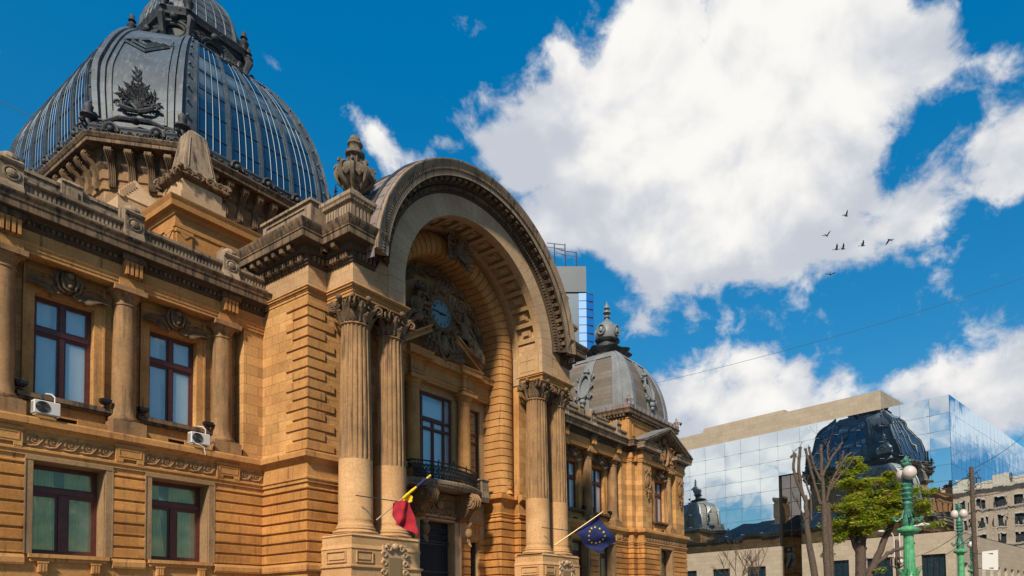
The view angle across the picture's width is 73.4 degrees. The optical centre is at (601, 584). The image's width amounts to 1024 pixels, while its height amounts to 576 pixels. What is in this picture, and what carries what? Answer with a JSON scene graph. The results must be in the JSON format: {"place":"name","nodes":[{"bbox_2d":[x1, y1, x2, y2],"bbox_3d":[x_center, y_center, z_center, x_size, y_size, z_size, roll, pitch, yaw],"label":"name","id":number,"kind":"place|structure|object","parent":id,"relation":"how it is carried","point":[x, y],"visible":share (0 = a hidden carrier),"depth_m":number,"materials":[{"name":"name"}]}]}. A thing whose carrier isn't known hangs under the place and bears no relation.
{"place":"outdoors","nodes":[
{"label":"outdoors","id":0,"kind":"place"},
{"bbox_2d":[0,0,1023,447],"label":"sky","id":1,"kind":"structure","parent":0,"point":[696,157],"materials":[{"name":"blue"}]},
{"label":"ground","id":2,"kind":"structure","parent":0,"visible":0},
{"bbox_2d":[547,242,594,348],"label":"office tower","id":3,"kind":"structure","parent":2,"relation":"on","point":[580,299],"depth_m":189.92,"materials":[{"name":"blue glass"}]},
{"bbox_2d":[790,429,857,575],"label":"pollarded tree","id":4,"kind":"object","parent":2,"relation":"on","point":[827,543],"visible":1,"depth_m":45.06,"materials":[{"name":"brown plant"}]},
{"bbox_2d":[816,456,946,575],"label":"leafy tree","id":5,"kind":"object","parent":2,"relation":"on","point":[867,522],"visible":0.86,"depth_m":51.52,"materials":[{"name":"green plant"}]},
{"bbox_2d":[878,523,929,575],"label":"double arm lamp","id":6,"kind":"object","parent":2,"relation":"on","point":[897,555],"visible":0.86,"depth_m":59.80,"materials":[{"name":"grey metal"}]},
{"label":"square pavement","id":7,"kind":"structure","parent":0,"visible":0},
{"bbox_2d":[679,390,1023,575],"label":"glass office building","id":8,"kind":"structure","parent":7,"relation":"on","point":[739,482],"depth_m":95.48,"materials":[{"name":"glass"}]},
{"bbox_2d":[687,554,1004,575],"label":"base windows","id":9,"kind":"structure","parent":8,"relation":"in","point":[936,556],"depth_m":87.64,"materials":[{"name":"black glass"}]},
{"bbox_2d":[892,456,923,575],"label":"street lamp","id":10,"kind":"object","parent":7,"relation":"on","point":[905,475],"visible":1,"depth_m":27.84,"materials":[{"name":"green metal"}]},
{"bbox_2d":[950,502,969,575],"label":"street lamp","id":11,"kind":"object","parent":7,"relation":"on","point":[959,513],"visible":0.99,"depth_m":49.83,"materials":[{"name":"green metal"}]},
{"bbox_2d":[963,467,981,575],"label":"utility pole","id":12,"kind":"object","parent":7,"relation":"on","point":[972,491],"visible":1,"depth_m":39.88,"materials":[{"name":"brown wood"}]},
{"bbox_2d":[889,476,968,513],"bbox_3d":[21.469,-5.681,50.108,0.036,0.757,20.404,-1,-2,-2],"label":"overhead cable","id":13,"kind":"object","parent":12,"relation":"attached to","point":[931,495],"visible":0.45,"depth_m":43.99,"materials":[{"name":"grey plastic"}]},
{"bbox_2d":[898,524,970,558],"bbox_3d":[23.969,-2.815,49.922,0.033,0.972,20.451,-1,-2,12],"label":"overhead cable","id":14,"kind":"object","parent":12,"relation":"attached to","point":[942,544],"visible":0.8,"depth_m":45.53,"materials":[{"name":"grey plastic"}]},
{"bbox_2d":[918,537,969,567],"bbox_3d":[23.995,-2.018,49.909,0.033,1.167,20.405,-1,-2,12],"label":"overhead cable","id":15,"kind":"object","parent":12,"relation":"attached to","point":[947,553],"visible":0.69,"depth_m":44.73,"materials":[{"name":"grey plastic"}]},
{"bbox_2d":[978,550,997,569],"bbox_3d":[22.779,-1.447,40.051,1.192,1.200,0.135,-1,-2,3],"label":"sign panel","id":16,"kind":"object","parent":12,"relation":"attached to","point":[989,560],"visible":1,"depth_m":40.02,"materials":[{"name":"beige plastic"}]},
{"bbox_2d":[973,435,1023,468],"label":"overhead cable","id":17,"kind":"object","parent":12,"relation":"attached to","point":[998,454],"visible":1,"depth_m":48.00,"materials":[{"name":"grey plastic"}]},
{"bbox_2d":[967,538,978,575],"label":"street lamp","id":18,"kind":"object","parent":7,"relation":"on","point":[969,545],"visible":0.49,"depth_m":61.38,"materials":[{"name":"green metal"}]},
{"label":"pavement","id":19,"kind":"structure","parent":0,"visible":0},
{"bbox_2d":[0,0,692,575],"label":"palace","id":20,"kind":"structure","parent":19,"relation":"on","point":[188,242],"depth_m":33.06,"materials":[{"name":"beige stone"}]},
{"bbox_2d":[15,379,28,389],"bbox_3d":[-21.820,-7.503,25.555,0.260,0.340,0.380,-2,-3,33],"label":"floodlight","id":21,"kind":"object","parent":20,"relation":"on","point":[21,384],"visible":1,"depth_m":25.50,"materials":[{"name":"black metal"}]},
{"bbox_2d":[31,393,60,418],"bbox_3d":[-20.977,-6.816,25.641,0.511,0.970,0.832,-2,-3,33],"label":"air conditioner","id":22,"kind":"object","parent":20,"relation":"on","point":[45,408],"visible":1,"depth_m":25.49,"materials":[{"name":"beige plastic"}]},
{"bbox_2d":[33,296,90,403],"bbox_3d":[-21.686,-9.255,27.250,0.301,4.000,1.980,-2,-3,33],"label":"upper window","id":23,"kind":"structure","parent":20,"relation":"in","point":[62,370],"depth_m":27.21,"materials":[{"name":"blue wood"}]},
{"bbox_2d":[32,464,96,555],"bbox_3d":[-21.251,-2.866,26.766,0.301,3.500,2.360,-2,-3,33],"label":"window","id":24,"kind":"structure","parent":20,"relation":"in","point":[74,528],"depth_m":26.76,"materials":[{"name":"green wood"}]},
{"bbox_2d":[99,398,111,407],"bbox_3d":[-20.331,-7.429,27.866,0.260,0.340,0.380,-2,-3,33],"label":"floodlight","id":25,"kind":"object","parent":20,"relation":"on","point":[105,402],"visible":1,"depth_m":27.80,"materials":[{"name":"black metal"}]},
{"bbox_2d":[137,406,149,415],"bbox_3d":[-19.573,-7.391,29.042,0.260,0.340,0.380,-2,-3,33],"label":"floodlight","id":26,"kind":"object","parent":20,"relation":"on","point":[143,410],"visible":1,"depth_m":28.98,"materials":[{"name":"black metal"}]},
{"bbox_2d":[149,331,192,425],"bbox_3d":[-19.514,-9.146,30.655,0.340,4.000,1.980,-2,-3,33],"label":"upper window","id":27,"kind":"structure","parent":20,"relation":"in","point":[177,377],"depth_m":30.69,"materials":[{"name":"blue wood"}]},
{"bbox_2d":[151,481,199,561],"bbox_3d":[-19.064,-2.758,30.161,0.304,3.500,2.360,-2,-3,33],"label":"window","id":28,"kind":"structure","parent":20,"relation":"in","point":[182,507],"depth_m":30.42,"materials":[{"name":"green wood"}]},
{"bbox_2d":[188,426,209,454],"bbox_3d":[-17.922,-6.453,30.266,0.618,1.403,0.832,-2,-3,33],"label":"air conditioner","id":29,"kind":"object","parent":20,"relation":"on","point":[198,438],"visible":1,"depth_m":30.12,"materials":[{"name":"beige plastic"}]},
{"bbox_2d":[202,421,213,429],"bbox_3d":[-18.110,-7.319,31.310,0.260,0.340,0.380,-2,-3,33],"label":"floodlight","id":30,"kind":"object","parent":20,"relation":"on","point":[208,424],"visible":0.98,"depth_m":31.24,"materials":[{"name":"black metal"}]},
{"bbox_2d":[356,475,430,536],"bbox_3d":[-9.516,-3.643,31.270,3.330,2.867,0.540,0,-2,-11],"label":"tricolour flag","id":31,"kind":"object","parent":20,"relation":"attached to","point":[403,515],"visible":1,"depth_m":31.33,"materials":[{"name":"fabric"}]},
{"bbox_2d":[420,520,448,575],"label":"door","id":32,"kind":"structure","parent":20,"relation":"in","point":[434,552],"depth_m":40.51,"materials":[{"name":"black metal"}]},
{"bbox_2d":[419,390,450,480],"bbox_3d":[-10.131,-8.599,40.490,0.323,5.400,2.900,-2,-3,33],"label":"central window","id":33,"kind":"structure","parent":20,"relation":"in","point":[433,425],"depth_m":40.80,"materials":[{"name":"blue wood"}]},
{"bbox_2d":[470,410,477,477],"bbox_3d":[-8.374,-8.519,43.282,0.415,5.100,1.100,-2,-3,33],"label":"side window","id":34,"kind":"structure","parent":20,"relation":"in","point":[476,414],"depth_m":43.58,"materials":[{"name":"red wood"}]},
{"bbox_2d":[567,460,575,507],"bbox_3d":[-2.820,-8.321,56.513,0.301,4.000,1.980,-2,-3,33],"label":"upper window","id":35,"kind":"structure","parent":20,"relation":"in","point":[572,503],"depth_m":57.06,"materials":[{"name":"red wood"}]},
{"bbox_2d":[572,540,581,575],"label":"window","id":36,"kind":"structure","parent":20,"relation":"in","point":[575,552],"depth_m":56.72,"materials":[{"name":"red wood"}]},
{"bbox_2d":[542,511,615,552],"bbox_3d":[-1.414,-3.369,43.350,5.056,2.658,0.835,0,-3,-18],"label":"blue flag","id":37,"kind":"object","parent":20,"relation":"attached to","point":[596,534],"visible":1,"depth_m":43.69,"materials":[{"name":"blue fabric"}]},
{"bbox_2d":[592,468,601,512],"bbox_3d":[-0.642,-8.212,59.926,0.340,4.000,1.980,-2,-3,33],"label":"upper window","id":38,"kind":"structure","parent":20,"relation":"in","point":[596,483],"depth_m":60.42,"materials":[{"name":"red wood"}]},
{"bbox_2d":[600,547,606,575],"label":"window","id":39,"kind":"structure","parent":20,"relation":"in","point":[603,557],"depth_m":60.20,"materials":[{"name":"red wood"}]},
{"bbox_2d":[654,482,661,521],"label":"upper window","id":40,"kind":"structure","parent":20,"relation":"in","point":[658,506],"depth_m":67.06,"materials":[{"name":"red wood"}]},
{"bbox_2d":[661,550,665,575],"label":"window","id":41,"kind":"structure","parent":20,"relation":"in","point":[662,560],"depth_m":66.91,"materials":[{"name":"red wood"}]},
{"bbox_2d":[657,278,1021,382],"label":"overhead cable","id":42,"kind":"object","parent":20,"relation":"attached to","point":[842,334],"visible":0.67,"depth_m":81.39,"materials":[{"name":"grey plastic"}]},
{"bbox_2d":[712,541,764,575],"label":"bare sapling","id":43,"kind":"object","parent":19,"relation":"on","point":[744,570],"visible":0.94,"depth_m":70.39,"materials":[{"name":"brown plant"}]},
{"bbox_2d":[733,544,768,575],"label":"bare sapling","id":44,"kind":"object","parent":19,"relation":"on","point":[752,566],"visible":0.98,"depth_m":69.90,"materials":[{"name":"brown plant"}]}
]}

